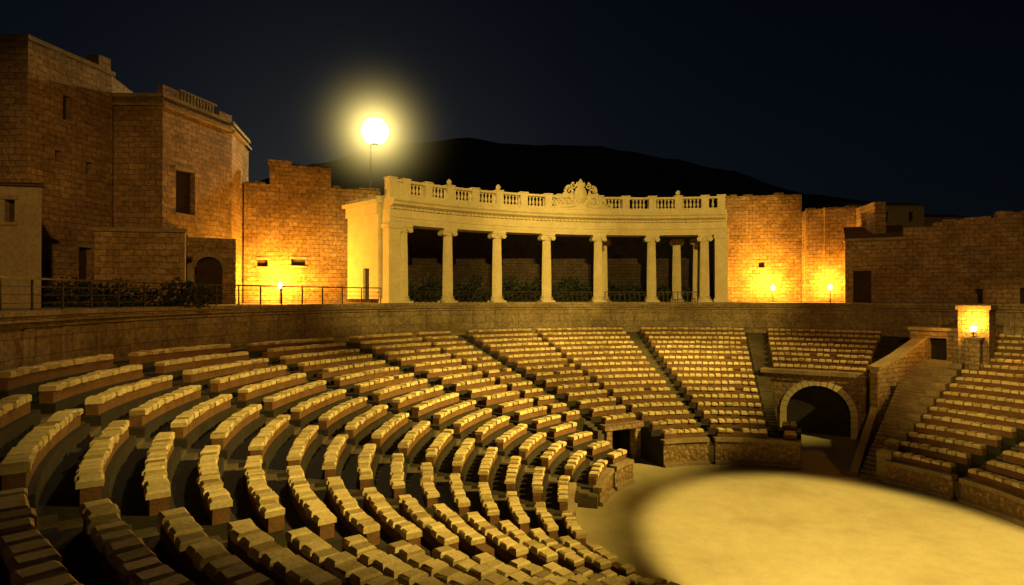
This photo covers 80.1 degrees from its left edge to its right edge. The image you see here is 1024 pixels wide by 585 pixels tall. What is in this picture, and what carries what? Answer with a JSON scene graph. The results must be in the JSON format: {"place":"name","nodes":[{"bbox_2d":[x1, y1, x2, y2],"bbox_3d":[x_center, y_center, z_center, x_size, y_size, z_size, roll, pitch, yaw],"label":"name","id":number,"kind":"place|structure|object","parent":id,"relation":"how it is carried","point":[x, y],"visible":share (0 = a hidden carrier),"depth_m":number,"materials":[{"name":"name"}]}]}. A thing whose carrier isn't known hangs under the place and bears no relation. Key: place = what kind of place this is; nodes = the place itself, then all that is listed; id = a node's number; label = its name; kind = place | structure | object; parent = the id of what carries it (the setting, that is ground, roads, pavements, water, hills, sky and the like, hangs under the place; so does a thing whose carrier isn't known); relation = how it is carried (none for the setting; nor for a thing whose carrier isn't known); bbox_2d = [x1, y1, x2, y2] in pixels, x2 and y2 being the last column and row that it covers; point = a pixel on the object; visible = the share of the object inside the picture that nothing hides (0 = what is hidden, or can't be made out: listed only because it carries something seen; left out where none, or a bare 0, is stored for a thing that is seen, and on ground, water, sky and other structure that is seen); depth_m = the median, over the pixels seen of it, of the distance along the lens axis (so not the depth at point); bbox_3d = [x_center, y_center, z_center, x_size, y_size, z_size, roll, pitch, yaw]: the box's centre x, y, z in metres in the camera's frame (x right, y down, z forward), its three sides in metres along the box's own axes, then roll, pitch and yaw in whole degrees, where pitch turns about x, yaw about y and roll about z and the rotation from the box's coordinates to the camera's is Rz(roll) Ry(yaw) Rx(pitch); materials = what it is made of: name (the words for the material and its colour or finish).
{"place":"outdoors","nodes":[
{"label":"outdoors","id":0,"kind":"place"},
{"bbox_2d":[0,181,48,307],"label":"plaster house","id":1,"kind":"structure","parent":0,"point":[20,227],"depth_m":24.46,"materials":[{"name":"paint"}]},
{"bbox_2d":[0,34,132,305],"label":"fortress tower","id":2,"kind":"structure","parent":0,"point":[56,121],"depth_m":31.87,"materials":[{"name":"stone"}]},
{"bbox_2d":[2,302,844,309],"bbox_3d":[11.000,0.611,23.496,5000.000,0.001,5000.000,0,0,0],"label":"ground","id":3,"kind":"structure","parent":0,"point":[232,304],"depth_m":35.71,"materials":[{"name":"brown stone"}]},
{"bbox_2d":[41,276,215,307],"bbox_3d":[-19.242,-0.098,27.045,11.008,1.659,2.283,0,0,-22],"label":"hedge","id":4,"kind":"object","parent":3,"relation":"on","point":[47,291],"visible":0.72,"depth_m":27.36,"materials":[{"name":"green plant"}]},
{"bbox_2d":[91,227,235,305],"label":"gate forebuilding","id":5,"kind":"structure","parent":3,"relation":"on","point":[162,255],"depth_m":31.04,"materials":[{"name":"stone"}]},
{"bbox_2d":[111,84,251,302],"bbox_3d":[-21.151,-5.658,41.648,5.126,12.900,13.778,0,0,-6],"label":"bastion","id":6,"kind":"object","parent":3,"relation":"on","point":[181,158],"visible":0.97,"depth_m":36.44,"materials":[{"name":"stone"}]},
{"bbox_2d":[278,282,282,302],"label":"terrace lamp","id":7,"kind":"object","parent":3,"relation":"on","point":[280,284],"visible":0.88,"depth_m":42.93,"materials":[{"name":"glass"}]},
{"bbox_2d":[244,159,379,302],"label":"curtain wall","id":8,"kind":"structure","parent":3,"relation":"on","point":[295,227],"depth_m":44.98,"materials":[{"name":"stone"}]},
{"bbox_2d":[361,117,387,187],"bbox_3d":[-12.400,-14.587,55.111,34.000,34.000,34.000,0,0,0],"label":"tall street lamp","id":9,"kind":"object","parent":3,"relation":"on","point":[374,131],"visible":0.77,"depth_m":54.34,"materials":[{"name":"metal"}]},
{"bbox_2d":[342,176,728,302],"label":"curved colonnade portico","id":10,"kind":"structure","parent":3,"relation":"on","point":[380,227],"depth_m":48.50,"materials":[{"name":"stone"}]},
{"bbox_2d":[409,291,697,302],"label":"portico railing","id":11,"kind":"object","parent":10,"relation":"on","point":[485,294],"visible":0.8,"depth_m":48.92,"materials":[{"name":"metal"}]},
{"bbox_2d":[407,228,713,300],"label":"wall","id":12,"kind":"structure","parent":3,"relation":"on","point":[572,256],"depth_m":59.02,"materials":[{"name":"stone"}]},
{"bbox_2d":[408,273,713,301],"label":"shrub border","id":13,"kind":"object","parent":3,"relation":"on","point":[565,288],"visible":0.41,"depth_m":55.97,"materials":[{"name":"green plant"}]},
{"bbox_2d":[725,192,826,301],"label":"keep wall","id":14,"kind":"structure","parent":3,"relation":"on","point":[766,244],"depth_m":53.92,"materials":[{"name":"stone"}]},
{"bbox_2d":[828,284,832,301],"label":"terrace lamp","id":15,"kind":"object","parent":3,"relation":"on","point":[830,286],"visible":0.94,"depth_m":49.75,"materials":[{"name":"glass"}]},
{"bbox_2d":[805,202,885,301],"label":"lit bastion wall","id":16,"kind":"structure","parent":3,"relation":"on","point":[871,217],"depth_m":50.91,"materials":[{"name":"stone"}]},
{"bbox_2d":[980,280,1023,303],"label":"terrace shed","id":17,"kind":"structure","parent":3,"relation":"on","point":[1003,291],"depth_m":40.10,"materials":[{"name":"stone"}]},
{"bbox_2d":[0,0,1023,217],"label":"sky","id":18,"kind":"structure","parent":0,"point":[911,101],"materials":[{"name":"black"}]},
{"bbox_2d":[259,137,869,210],"bbox_3d":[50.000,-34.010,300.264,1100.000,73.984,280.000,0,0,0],"label":"hill","id":19,"kind":"structure","parent":0,"point":[468,162],"depth_m":223.75,"materials":[{"name":"black"}]},
{"bbox_2d":[576,432,1023,584],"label":"arena floor","id":20,"kind":"structure","parent":0,"point":[822,516],"depth_m":23.08,"materials":[{"name":"beige sand"}]},
{"bbox_2d":[0,327,1023,584],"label":"amphitheatre seating","id":21,"kind":"object","parent":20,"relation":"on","point":[444,457],"visible":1,"depth_m":22.03,"materials":[{"name":"stone"}]},
{"bbox_2d":[0,302,1023,370],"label":"rim retaining wall","id":22,"kind":"structure","parent":21,"relation":"on","point":[30,337],"depth_m":40.11,"materials":[{"name":"beige stone"}]},
{"bbox_2d":[0,276,380,310],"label":"terrace railing","id":23,"kind":"object","parent":22,"relation":"on","point":[62,287],"visible":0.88,"depth_m":25.63,"materials":[{"name":"metal"}]},
{"bbox_2d":[908,305,997,370],"bbox_3d":[26.910,2.932,37.498,3.000,4.300,4.300,0,-1,-43],"label":"stair gatehouse","id":24,"kind":"object","parent":21,"relation":"on","point":[959,344],"visible":0.75,"depth_m":36.45,"materials":[{"name":"stone"}]},
{"bbox_2d":[969,324,976,336],"bbox_3d":[27.048,2.223,35.728,0.400,0.790,0.380,0,0,0],"label":"terrace lamp","id":25,"kind":"object","parent":24,"relation":"on","point":[973,327],"visible":0.99,"depth_m":35.65,"materials":[{"name":"glass"}]},
{"bbox_2d":[599,420,643,458],"bbox_3d":[5.596,8.056,33.603,2.600,1.993,1.980,0,0,-28],"label":"vomitory doorway","id":26,"kind":"structure","parent":20,"relation":"on","point":[610,430],"depth_m":33.18,"materials":[{"name":"stone"}]},
{"bbox_2d":[566,430,1023,527],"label":"arena podium wall","id":27,"kind":"structure","parent":20,"relation":"on","point":[784,453],"depth_m":28.41,"materials":[{"name":"stone"}]},
{"bbox_2d":[760,367,869,439],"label":"arena entrance arch","id":28,"kind":"structure","parent":20,"relation":"on","point":[850,388],"depth_m":38.41,"materials":[{"name":"stone"}]},
{"bbox_2d":[850,337,925,475],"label":"staircase parapet wall","id":29,"kind":"structure","parent":20,"relation":"on","point":[893,368],"depth_m":35.63,"materials":[{"name":"stone"}]},
{"bbox_2d":[859,359,964,481],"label":"grand staircase","id":30,"kind":"structure","parent":20,"relation":"on","point":[923,385],"depth_m":33.59,"materials":[{"name":"stone"}]},
{"bbox_2d":[822,202,923,227],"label":"hillside house","id":31,"kind":"structure","parent":0,"point":[905,214],"depth_m":66.48,"materials":[{"name":"stone"}]},
{"bbox_2d":[843,209,1023,302],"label":"stepped boundary wall","id":32,"kind":"structure","parent":0,"point":[950,261],"depth_m":44.70,"materials":[{"name":"stone"}]},
{"bbox_2d":[924,214,966,226],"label":"hillside house","id":33,"kind":"structure","parent":0,"point":[929,219],"depth_m":72.39,"materials":[{"name":"stone"}]}
]}

